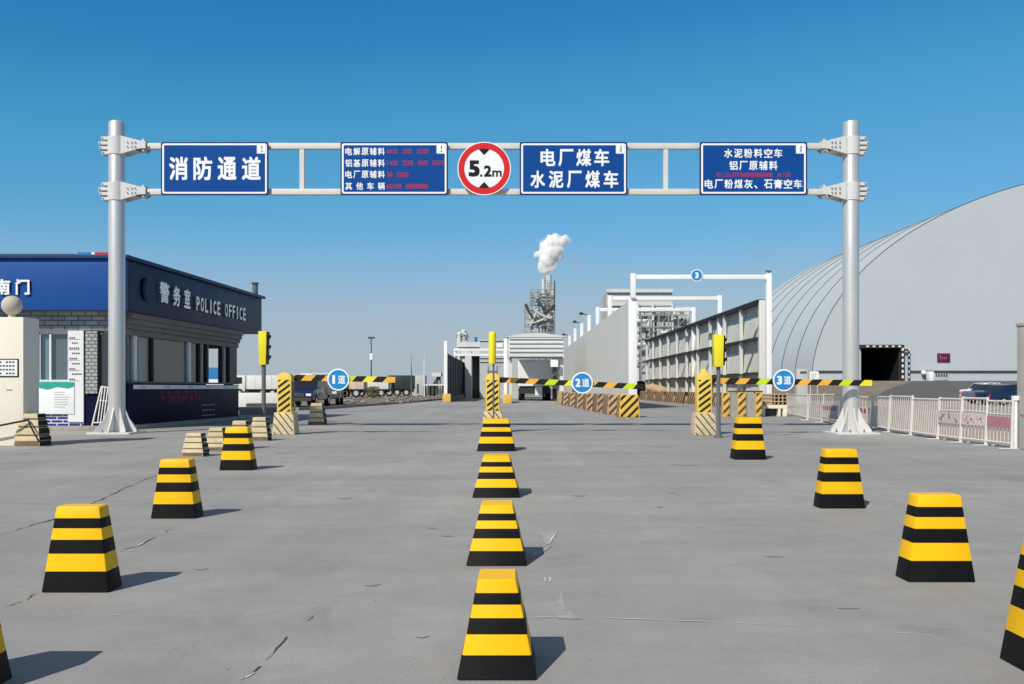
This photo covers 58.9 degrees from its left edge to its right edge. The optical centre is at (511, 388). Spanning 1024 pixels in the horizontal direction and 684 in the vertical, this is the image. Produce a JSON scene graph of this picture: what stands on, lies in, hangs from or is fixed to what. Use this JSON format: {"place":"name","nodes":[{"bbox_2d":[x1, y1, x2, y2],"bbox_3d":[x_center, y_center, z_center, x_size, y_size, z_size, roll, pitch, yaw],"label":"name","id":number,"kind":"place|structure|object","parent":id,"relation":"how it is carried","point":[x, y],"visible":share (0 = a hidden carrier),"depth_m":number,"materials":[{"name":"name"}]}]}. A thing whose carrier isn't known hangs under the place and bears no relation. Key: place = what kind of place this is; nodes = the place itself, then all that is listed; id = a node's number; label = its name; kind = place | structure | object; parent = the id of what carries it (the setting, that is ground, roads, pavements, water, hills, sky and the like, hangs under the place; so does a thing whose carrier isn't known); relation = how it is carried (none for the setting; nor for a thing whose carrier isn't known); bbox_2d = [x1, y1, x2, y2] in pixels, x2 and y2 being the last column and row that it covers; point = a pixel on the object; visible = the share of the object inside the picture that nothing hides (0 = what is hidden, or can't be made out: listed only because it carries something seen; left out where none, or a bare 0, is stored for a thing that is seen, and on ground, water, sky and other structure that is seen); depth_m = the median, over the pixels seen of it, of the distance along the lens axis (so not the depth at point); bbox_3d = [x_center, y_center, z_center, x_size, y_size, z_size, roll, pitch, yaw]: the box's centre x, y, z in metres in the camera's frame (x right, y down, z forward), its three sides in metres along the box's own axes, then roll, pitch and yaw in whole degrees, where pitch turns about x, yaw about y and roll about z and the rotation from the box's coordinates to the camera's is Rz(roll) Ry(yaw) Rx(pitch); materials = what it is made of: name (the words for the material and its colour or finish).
{"place":"outdoors","nodes":[
{"label":"outdoors","id":0,"kind":"place"},
{"bbox_2d":[239,393,276,406],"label":"wall","id":1,"kind":"structure","parent":0,"point":[244,398],"depth_m":46.00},
{"bbox_2d":[246,403,276,406],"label":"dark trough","id":2,"kind":"object","parent":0,"point":[260,404],"visible":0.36,"depth_m":43.60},
{"bbox_2d":[294,394,442,407],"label":"dirt verge","id":3,"kind":"structure","parent":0,"point":[366,399],"depth_m":70.46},
{"bbox_2d":[233,375,277,392],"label":"box truck","id":4,"kind":"object","parent":3,"relation":"on","point":[250,383],"visible":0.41,"depth_m":98.00,"materials":[{"name":"white metal"}]},
{"bbox_2d":[294,380,331,405],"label":"parked car","id":5,"kind":"object","parent":3,"relation":"on","point":[313,391],"visible":0.59,"depth_m":46.43,"materials":[{"name":"blue paint"}]},
{"bbox_2d":[307,374,343,404],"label":"parked car","id":6,"kind":"object","parent":3,"relation":"on","point":[337,396],"visible":0.33,"depth_m":50.99,"materials":[{"name":"grey paint"}]},
{"bbox_2d":[344,382,366,397],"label":"box truck","id":7,"kind":"object","parent":3,"relation":"on","point":[356,389],"visible":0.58,"depth_m":92.08,"materials":[{"name":"beige metal"}]},
{"bbox_2d":[367,386,379,397],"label":"bush","id":8,"kind":"object","parent":3,"relation":"on","point":[374,393],"visible":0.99,"depth_m":85.82,"materials":[{"name":"green plant"}]},
{"bbox_2d":[359,382,390,396],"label":"box truck","id":9,"kind":"object","parent":3,"relation":"on","point":[384,388],"visible":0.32,"depth_m":97.00,"materials":[{"name":"white metal"}]},
{"bbox_2d":[343,395,440,402],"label":"rubble","id":10,"kind":"object","parent":3,"relation":"on","point":[390,399],"visible":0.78,"depth_m":75.22,"materials":[{"name":"stone"}]},
{"bbox_2d":[386,375,414,395],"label":"box truck","id":11,"kind":"object","parent":3,"relation":"on","point":[402,383],"visible":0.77,"depth_m":108.00,"materials":[{"name":"green metal"}]},
{"bbox_2d":[423,384,443,395],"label":"open shed","id":12,"kind":"structure","parent":3,"relation":"on","point":[432,389],"depth_m":112.10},
{"bbox_2d":[412,375,426,395],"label":"shipping container","id":13,"kind":"object","parent":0,"point":[419,383],"visible":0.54,"depth_m":115.00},
{"bbox_2d":[432,373,442,394],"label":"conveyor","id":14,"kind":"object","parent":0,"point":[438,376],"visible":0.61,"depth_m":124.78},
{"bbox_2d":[244,389,639,409],"bbox_3d":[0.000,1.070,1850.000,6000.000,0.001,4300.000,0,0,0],"label":"ground","id":15,"kind":"structure","parent":0,"point":[441,393],"depth_m":185.80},
{"bbox_2d":[295,398,442,409],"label":"kerb","id":16,"kind":"structure","parent":15,"relation":"on","point":[339,406],"depth_m":51.98,"materials":[{"name":"concrete"}]},
{"bbox_2d":[524,275,554,391],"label":"lattice tower","id":17,"kind":"structure","parent":15,"relation":"on","point":[545,302],"depth_m":260.89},
{"bbox_2d":[602,289,689,393],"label":"plant building","id":18,"kind":"structure","parent":15,"relation":"on","point":[651,324],"depth_m":184.50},
{"bbox_2d":[457,339,521,398],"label":"process building","id":19,"kind":"structure","parent":0,"point":[476,370],"depth_m":92.00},
{"bbox_2d":[0,396,1023,683],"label":"paved yard","id":20,"kind":"structure","parent":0,"point":[662,544],"depth_m":5.66,"materials":[{"name":"concrete"}]},
{"bbox_2d":[0,624,11,683],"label":"striped bollard","id":21,"kind":"object","parent":20,"relation":"on","point":[5,672],"visible":1,"depth_m":3.25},
{"bbox_2d":[0,296,38,445],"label":"gate pillar","id":22,"kind":"structure","parent":20,"relation":"on","point":[19,367],"depth_m":16.40,"materials":[{"name":"beige paint"}]},
{"bbox_2d":[14,413,51,445],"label":"old bollard","id":23,"kind":"object","parent":20,"relation":"on","point":[25,435],"visible":0.95,"depth_m":16.39,"materials":[{"name":"beige paint"}]},
{"bbox_2d":[0,419,39,441],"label":"chain","id":24,"kind":"object","parent":23,"relation":"hanging from","point":[28,420],"visible":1,"depth_m":16.23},
{"bbox_2d":[42,504,121,591],"bbox_3d":[-2.244,0.829,4.737,0.349,0.435,0.170,0,0,0],"label":"striped bollard","id":25,"kind":"object","parent":20,"relation":"on","point":[82,555],"visible":1,"depth_m":4.67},
{"bbox_2d":[91,386,107,425],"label":"metal gate","id":26,"kind":"structure","parent":20,"relation":"on","point":[100,393],"depth_m":22.60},
{"bbox_2d":[0,254,265,429],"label":"police hut","id":27,"kind":"object","parent":20,"relation":"on","point":[179,324],"visible":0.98,"depth_m":23.75,"materials":[{"name":"concrete"}]},
{"bbox_2d":[39,331,67,381],"bbox_3d":[-11.597,-0.810,23.007,0.785,1.280,0.125,0,0,0],"label":"window","id":28,"kind":"structure","parent":27,"relation":"in","point":[53,348],"depth_m":23.06,"materials":[{"name":"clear glass"}]},
{"bbox_2d":[39,382,73,413],"bbox_3d":[-11.498,0.245,22.866,0.922,0.816,0.059,0,0,0],"label":"notice board","id":29,"kind":"object","parent":27,"relation":"attached to","point":[56,397],"visible":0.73,"depth_m":22.84,"materials":[{"name":"plastic"}]},
{"bbox_2d":[85,331,103,393],"bbox_3d":[-10.567,-0.650,23.007,0.491,1.600,0.125,0,0,0],"label":"window","id":30,"kind":"structure","parent":27,"relation":"in","point":[100,336],"depth_m":22.95,"materials":[{"name":"glass"}]},
{"bbox_2d":[85,394,103,425],"bbox_3d":[-10.567,0.548,22.960,0.491,0.796,0.080,0,0,0],"label":"door","id":31,"kind":"structure","parent":27,"relation":"in","point":[90,399],"depth_m":22.92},
{"bbox_2d":[206,368,223,384],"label":"hoarding","id":32,"kind":"object","parent":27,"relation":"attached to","point":[213,375],"visible":0.18,"depth_m":60.00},
{"bbox_2d":[151,458,203,517],"bbox_3d":[-2.729,0.811,7.397,0.362,0.470,0.210,0,0,0],"label":"striped bollard","id":33,"kind":"object","parent":20,"relation":"on","point":[177,493],"visible":1,"depth_m":7.31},
{"bbox_2d":[182,433,209,456],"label":"old bollard","id":34,"kind":"object","parent":20,"relation":"on","point":[195,445],"visible":1,"depth_m":13.90,"materials":[{"name":"beige paint"}]},
{"bbox_2d":[206,427,225,450],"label":"old bollard","id":35,"kind":"object","parent":20,"relation":"on","point":[215,439],"visible":0.67,"depth_m":15.10,"materials":[{"name":"beige paint"}]},
{"bbox_2d":[219,427,256,469],"bbox_3d":[-3.530,0.772,11.700,0.424,0.547,0.250,0,0,0],"label":"striped bollard","id":36,"kind":"object","parent":20,"relation":"on","point":[238,451],"visible":1,"depth_m":11.59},
{"bbox_2d":[232,421,249,426],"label":"old bollard","id":37,"kind":"object","parent":20,"relation":"on","point":[240,423],"visible":0.26,"depth_m":15.69,"materials":[{"name":"beige paint"}]},
{"bbox_2d":[239,407,276,414],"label":"concrete plinth","id":38,"kind":"structure","parent":20,"relation":"on","point":[254,410],"depth_m":36.00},
{"bbox_2d":[251,417,271,440],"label":"old bollard","id":39,"kind":"object","parent":20,"relation":"on","point":[261,429],"visible":0.91,"depth_m":18.07,"materials":[{"name":"beige paint"}]},
{"bbox_2d":[258,331,270,416],"bbox_3d":[-7.155,-0.302,26.250,0.360,2.696,0.288,0,0,0],"label":"traffic signal","id":40,"kind":"object","parent":20,"relation":"on","point":[264,337],"visible":0.76,"depth_m":26.14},
{"bbox_2d":[308,403,326,424],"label":"old bollard","id":41,"kind":"object","parent":20,"relation":"on","point":[317,414],"visible":1,"depth_m":25.82,"materials":[{"name":"beige paint"}]},
{"bbox_2d":[272,372,394,434],"bbox_3d":[-4.049,0.343,20.664,2.717,1.406,0.505,0,0,0],"label":"boom barrier","id":42,"kind":"object","parent":20,"relation":"on","point":[285,420],"visible":1,"depth_m":20.50,"materials":[{"name":"metal"}]},
{"bbox_2d":[327,369,348,390],"bbox_3d":[-3.993,-0.201,20.823,0.506,0.506,0.024,0,0,0],"label":"lane sign","id":43,"kind":"object","parent":42,"relation":"attached to","point":[338,379],"visible":1,"depth_m":20.82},
{"bbox_2d":[443,341,465,401],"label":"lane wall","id":44,"kind":"structure","parent":20,"relation":"on","point":[454,378],"depth_m":76.46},
{"bbox_2d":[457,329,476,361],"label":"silo cluster","id":45,"kind":"object","parent":20,"relation":"on","point":[462,336],"visible":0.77,"depth_m":120.52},
{"bbox_2d":[454,348,507,376],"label":"pipe bridge","id":46,"kind":"structure","parent":20,"relation":"on","point":[471,349],"depth_m":84.00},
{"bbox_2d":[86,120,879,434],"bbox_3d":[-0.652,-2.565,21.000,17.990,7.230,0.980,0,0,0],"label":"height limit gantry","id":47,"kind":"object","parent":20,"relation":"on","point":[118,148],"visible":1,"depth_m":20.86,"materials":[{"name":"metal"}]},
{"bbox_2d":[161,142,268,194],"bbox_3d":[-6.843,-5.056,20.881,2.472,1.221,0.087,0,0,0],"label":"road sign","id":48,"kind":"object","parent":47,"relation":"attached to","point":[214,168],"visible":1,"depth_m":20.84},
{"bbox_2d":[340,142,447,194],"bbox_3d":[-2.711,-5.056,20.881,2.472,1.221,0.087,0,0,0],"label":"road sign","id":49,"kind":"object","parent":47,"relation":"attached to","point":[393,168],"visible":1,"depth_m":20.84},
{"bbox_2d":[457,142,510,194],"bbox_3d":[-0.640,-5.051,20.836,1.227,1.227,0.028,0,0,0],"label":"height limit sign","id":50,"kind":"object","parent":47,"relation":"attached to","point":[483,168],"visible":1,"depth_m":20.82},
{"bbox_2d":[520,142,626,194],"bbox_3d":[1.415,-5.056,20.881,2.472,1.221,0.087,0,0,0],"label":"road sign","id":51,"kind":"object","parent":47,"relation":"attached to","point":[573,168],"visible":1,"depth_m":20.84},
{"bbox_2d":[699,142,806,194],"bbox_3d":[5.555,-5.056,20.881,2.472,1.221,0.087,0,0,0],"label":"road sign","id":52,"kind":"object","parent":47,"relation":"attached to","point":[752,168],"visible":1,"depth_m":20.84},
{"bbox_2d":[487,331,497,417],"bbox_3d":[-0.449,-0.135,20.946,0.227,2.363,0.168,0,0,31],"label":"signal post","id":53,"kind":"object","parent":20,"relation":"on","point":[492,347],"visible":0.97,"depth_m":20.89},
{"bbox_2d":[472,453,519,497],"bbox_3d":[-0.152,0.851,8.953,0.460,0.390,0.560,0,0,0],"label":"striped bollard","id":54,"kind":"object","parent":20,"relation":"on","point":[496,478],"visible":1,"depth_m":8.71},
{"bbox_2d":[477,418,514,450],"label":"striped bollard","id":55,"kind":"object","parent":20,"relation":"on","point":[496,434],"visible":1,"depth_m":15.11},
{"bbox_2d":[466,500,526,565],"bbox_3d":[-0.092,0.874,5.556,0.359,0.345,0.420,0,0,0],"label":"striped bollard","id":56,"kind":"object","parent":20,"relation":"on","point":[497,540],"visible":1,"depth_m":5.38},
{"bbox_2d":[457,569,536,679],"bbox_3d":[-0.055,0.874,3.422,0.288,0.345,0.340,0,0,0],"label":"striped bollard","id":57,"kind":"object","parent":20,"relation":"on","point":[498,644],"visible":1,"depth_m":3.29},
{"bbox_2d":[503,339,511,402],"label":"lane wall","id":58,"kind":"structure","parent":20,"relation":"on","point":[507,397],"depth_m":64.00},
{"bbox_2d":[517,359,551,399],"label":"lorry","id":59,"kind":"object","parent":20,"relation":"on","point":[535,368],"visible":0.94,"depth_m":77.47,"materials":[{"name":"white paint"}]},
{"bbox_2d":[507,333,564,399],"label":"weighbridge canopy","id":60,"kind":"object","parent":20,"relation":"on","point":[535,345],"visible":0.91,"depth_m":72.00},
{"bbox_2d":[482,373,644,425],"bbox_3d":[1.237,0.343,21.552,3.892,1.406,0.505,0,0,0],"label":"boom barrier","id":61,"kind":"object","parent":20,"relation":"on","point":[488,412],"visible":0.85,"depth_m":21.74,"materials":[{"name":"metal"}]},
{"bbox_2d":[571,372,592,393],"bbox_3d":[1.680,-0.132,21.683,0.514,0.514,0.024,0,0,0],"label":"lane sign","id":62,"kind":"object","parent":61,"relation":"attached to","point":[582,382],"visible":1,"depth_m":21.68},
{"bbox_2d":[561,392,568,404],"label":"concrete block","id":63,"kind":"object","parent":20,"relation":"on","point":[564,398],"depth_m":55.48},
{"bbox_2d":[567,392,574,406],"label":"concrete block","id":64,"kind":"object","parent":20,"relation":"on","point":[571,398],"depth_m":51.59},
{"bbox_2d":[574,392,587,407],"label":"concrete block","id":65,"kind":"object","parent":20,"relation":"on","point":[578,403],"depth_m":47.43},
{"bbox_2d":[583,393,593,409],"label":"concrete block","id":66,"kind":"object","parent":20,"relation":"on","point":[587,401],"depth_m":43.25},
{"bbox_2d":[564,298,636,393],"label":"lane wall","id":67,"kind":"structure","parent":20,"relation":"on","point":[605,350],"depth_m":55.77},
{"bbox_2d":[579,312,590,331],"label":"wall post","id":68,"kind":"object","parent":67,"relation":"on","point":[588,321],"depth_m":72.37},
{"bbox_2d":[592,393,611,411],"bbox_3d":[4.076,0.636,40.727,0.784,0.820,2.005,0,0,0],"label":"concrete block","id":69,"kind":"object","parent":20,"relation":"on","point":[597,406],"depth_m":39.75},
{"bbox_2d":[602,394,617,414],"bbox_3d":[4.151,0.646,36.851,0.784,0.800,2.005,0,0,0],"label":"concrete block","id":70,"kind":"object","parent":20,"relation":"on","point":[609,404],"depth_m":35.87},
{"bbox_2d":[616,394,639,416],"bbox_3d":[4.237,0.636,33.147,0.764,0.820,0.904,0,0,0],"label":"concrete block","id":71,"kind":"object","parent":20,"relation":"on","point":[627,405],"depth_m":32.71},
{"bbox_2d":[596,307,695,391],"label":"portal frame","id":72,"kind":"object","parent":20,"relation":"on","point":[692,310],"visible":0.84,"depth_m":65.10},
{"bbox_2d":[647,391,655,400],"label":"concrete block","id":73,"kind":"object","parent":20,"relation":"on","point":[651,395],"depth_m":77.47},
{"bbox_2d":[646,384,665,390],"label":"rubble sack","id":74,"kind":"object","parent":73,"relation":"on","point":[652,387],"visible":0.67,"depth_m":78.58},
{"bbox_2d":[655,391,664,401],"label":"concrete block","id":75,"kind":"object","parent":20,"relation":"on","point":[659,395],"depth_m":72.94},
{"bbox_2d":[608,295,721,387],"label":"portal frame","id":76,"kind":"object","parent":20,"relation":"on","point":[718,298],"visible":0.78,"depth_m":56.90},
{"bbox_2d":[664,391,677,401],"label":"concrete block","id":77,"kind":"object","parent":20,"relation":"on","point":[669,396],"depth_m":68.68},
{"bbox_2d":[675,392,687,402],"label":"concrete block","id":78,"kind":"object","parent":20,"relation":"on","point":[681,397],"depth_m":63.78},
{"bbox_2d":[687,392,694,403],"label":"concrete block","id":79,"kind":"object","parent":20,"relation":"on","point":[691,398],"depth_m":60.29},
{"bbox_2d":[630,270,771,393],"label":"portal frame","id":80,"kind":"object","parent":20,"relation":"on","point":[767,277],"visible":0.84,"depth_m":46.00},
{"bbox_2d":[691,269,702,280],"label":"lane sign","id":81,"kind":"object","parent":80,"relation":"attached to","point":[696,274],"visible":1,"depth_m":45.95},
{"bbox_2d":[644,299,764,393],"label":"rack wall","id":82,"kind":"structure","parent":20,"relation":"on","point":[668,357],"depth_m":59.00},
{"bbox_2d":[712,334,726,437],"bbox_3d":[4.440,-0.050,19.342,0.299,2.193,0.214,0,0,0],"label":"traffic signal","id":83,"kind":"object","parent":20,"relation":"on","point":[719,349],"visible":1,"depth_m":19.29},
{"bbox_2d":[721,375,762,416],"bbox_3d":[8.415,0.281,33.148,1.461,1.531,0.304,0,0,0],"label":"barrier","id":84,"kind":"object","parent":20,"relation":"on","point":[738,403],"visible":0.99,"depth_m":33.02,"materials":[{"name":"concrete"}]},
{"bbox_2d":[730,417,765,459],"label":"striped bollard","id":85,"kind":"object","parent":20,"relation":"on","point":[747,440],"visible":1,"depth_m":13.33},
{"bbox_2d":[762,394,786,415],"bbox_3d":[9.744,0.628,34.000,0.952,0.836,0.800,0,0,0],"label":"pallet stack","id":86,"kind":"object","parent":20,"relation":"on","point":[774,404],"visible":0.81,"depth_m":33.62,"materials":[{"name":"beige paint"}]},
{"bbox_2d":[690,369,871,434],"bbox_3d":[6.112,0.304,20.384,4.127,1.485,0.505,0,0,0],"label":"boom barrier","id":87,"kind":"object","parent":20,"relation":"on","point":[703,421],"visible":0.98,"depth_m":20.22,"materials":[{"name":"yellow paint"}]},
{"bbox_2d":[773,369,794,390],"bbox_3d":[6.156,-0.183,20.523,0.498,0.498,0.024,0,0,0],"label":"lane sign","id":88,"kind":"object","parent":87,"relation":"attached to","point":[783,379],"visible":1,"depth_m":20.52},
{"bbox_2d":[787,393,808,417],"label":"pedestrian barrier","id":89,"kind":"object","parent":20,"relation":"on","point":[804,402],"visible":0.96,"depth_m":32.43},
{"bbox_2d":[813,448,864,507],"bbox_3d":[2.888,0.790,8.003,0.396,0.512,0.200,0,0,0],"label":"striped bollard","id":90,"kind":"object","parent":20,"relation":"on","point":[838,483],"visible":1,"depth_m":7.92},
{"bbox_2d":[870,395,897,431],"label":"pedestrian barrier","id":91,"kind":"object","parent":20,"relation":"on","point":[879,419],"visible":0.95,"depth_m":22.44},
{"bbox_2d":[879,395,913,434],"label":"pedestrian barrier","id":92,"kind":"object","parent":20,"relation":"on","point":[900,420],"visible":1,"depth_m":20.87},
{"bbox_2d":[910,397,948,438],"bbox_3d":[8.798,0.623,19.308,0.440,0.853,1.648,0,0,4],"label":"pedestrian barrier","id":93,"kind":"object","parent":20,"relation":"on","point":[925,421],"visible":1,"depth_m":19.36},
{"bbox_2d":[895,493,974,581],"bbox_3d":[2.328,0.814,4.990,0.365,0.465,0.180,0,0,0],"label":"striped bollard","id":94,"kind":"object","parent":20,"relation":"on","point":[934,546],"visible":1,"depth_m":4.92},
{"bbox_2d":[927,397,961,441],"bbox_3d":[8.700,0.613,18.002,0.440,0.872,1.220,0,0,4],"label":"pedestrian barrier","id":95,"kind":"object","parent":20,"relation":"on","point":[954,416],"visible":1,"depth_m":18.01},
{"bbox_2d":[950,396,997,444],"bbox_3d":[8.674,0.603,17.013,0.462,0.891,0.997,0,0,0],"label":"pedestrian barrier","id":96,"kind":"object","parent":20,"relation":"on","point":[972,419],"visible":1,"depth_m":17.04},
{"bbox_2d":[974,399,1018,448],"bbox_3d":[8.658,0.623,16.099,0.440,0.849,1.035,0,0,3],"label":"pedestrian barrier","id":97,"kind":"object","parent":20,"relation":"on","point":[997,421],"visible":1,"depth_m":16.02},
{"bbox_2d":[1000,538,1023,670],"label":"striped bollard","id":98,"kind":"object","parent":20,"relation":"on","point":[1012,650],"visible":1,"depth_m":3.45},
{"bbox_2d":[1011,396,1018,448],"bbox_3d":[8.685,0.588,15.638,0.090,0.916,0.090,0,0,0],"label":"fence post","id":99,"kind":"object","parent":20,"relation":"on","point":[1015,398],"visible":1,"depth_m":15.61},
{"bbox_2d":[0,0,1023,388],"label":"sky","id":100,"kind":"structure","parent":0,"point":[935,88],"materials":[{"name":"blue"}]},
{"bbox_2d":[637,381,1016,400],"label":"wall","id":101,"kind":"structure","parent":0,"point":[933,389],"depth_m":89.44,"materials":[{"name":"concrete"}]},
{"bbox_2d":[772,184,1023,380],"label":"storage dome","id":102,"kind":"structure","parent":101,"relation":"on","point":[951,281],"depth_m":99.99,"materials":[{"name":"metal"}]},
{"bbox_2d":[861,348,898,380],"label":"doorway","id":103,"kind":"structure","parent":102,"relation":"in","point":[877,364],"depth_m":104.75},
{"bbox_2d":[937,353,949,361],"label":"wall sign","id":104,"kind":"object","parent":102,"relation":"attached to","point":[943,357],"visible":1,"depth_m":99.86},
{"bbox_2d":[926,371,948,380],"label":"generator unit","id":105,"kind":"object","parent":101,"relation":"on","point":[931,376],"visible":1,"depth_m":98.70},
{"bbox_2d":[788,401,1011,445],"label":"dirt lot","id":106,"kind":"structure","parent":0,"point":[814,404],"depth_m":38.02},
{"bbox_2d":[795,369,807,403],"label":"meter cabinet","id":107,"kind":"object","parent":106,"relation":"on","point":[801,374],"visible":0.73,"depth_m":60.00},
{"bbox_2d":[810,371,818,403],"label":"notice board","id":108,"kind":"object","parent":106,"relation":"on","point":[814,374],"visible":0.82,"depth_m":60.00,"materials":[{"name":"metal"}]},
{"bbox_2d":[807,394,822,421],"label":"pedestrian barrier","id":109,"kind":"object","parent":106,"relation":"on","point":[817,395],"visible":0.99,"depth_m":28.86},
{"bbox_2d":[822,393,841,424],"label":"pedestrian barrier","id":110,"kind":"object","parent":106,"relation":"on","point":[832,411],"visible":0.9,"depth_m":26.73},
{"bbox_2d":[840,396,871,426],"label":"pedestrian barrier","id":111,"kind":"object","parent":106,"relation":"on","point":[865,411],"visible":0.34,"depth_m":23.60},
{"bbox_2d":[961,384,995,403],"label":"parked car","id":112,"kind":"object","parent":106,"relation":"on","point":[978,388],"visible":0.3,"depth_m":61.83,"materials":[{"name":"blue paint"}]},
{"bbox_2d":[959,383,999,400],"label":"parked car","id":113,"kind":"object","parent":106,"relation":"on","point":[969,388],"visible":0.18,"depth_m":72.17,"materials":[{"name":"white paint"}]},
{"bbox_2d":[974,384,1016,404],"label":"parked car","id":114,"kind":"object","parent":106,"relation":"on","point":[1000,392],"visible":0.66,"depth_m":56.09,"materials":[{"name":"blue paint"}]},
{"bbox_2d":[1016,323,1023,448],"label":"gate pillar","id":115,"kind":"structure","parent":106,"relation":"on","point":[1020,384],"depth_m":15.57,"materials":[{"name":"beige paint"}]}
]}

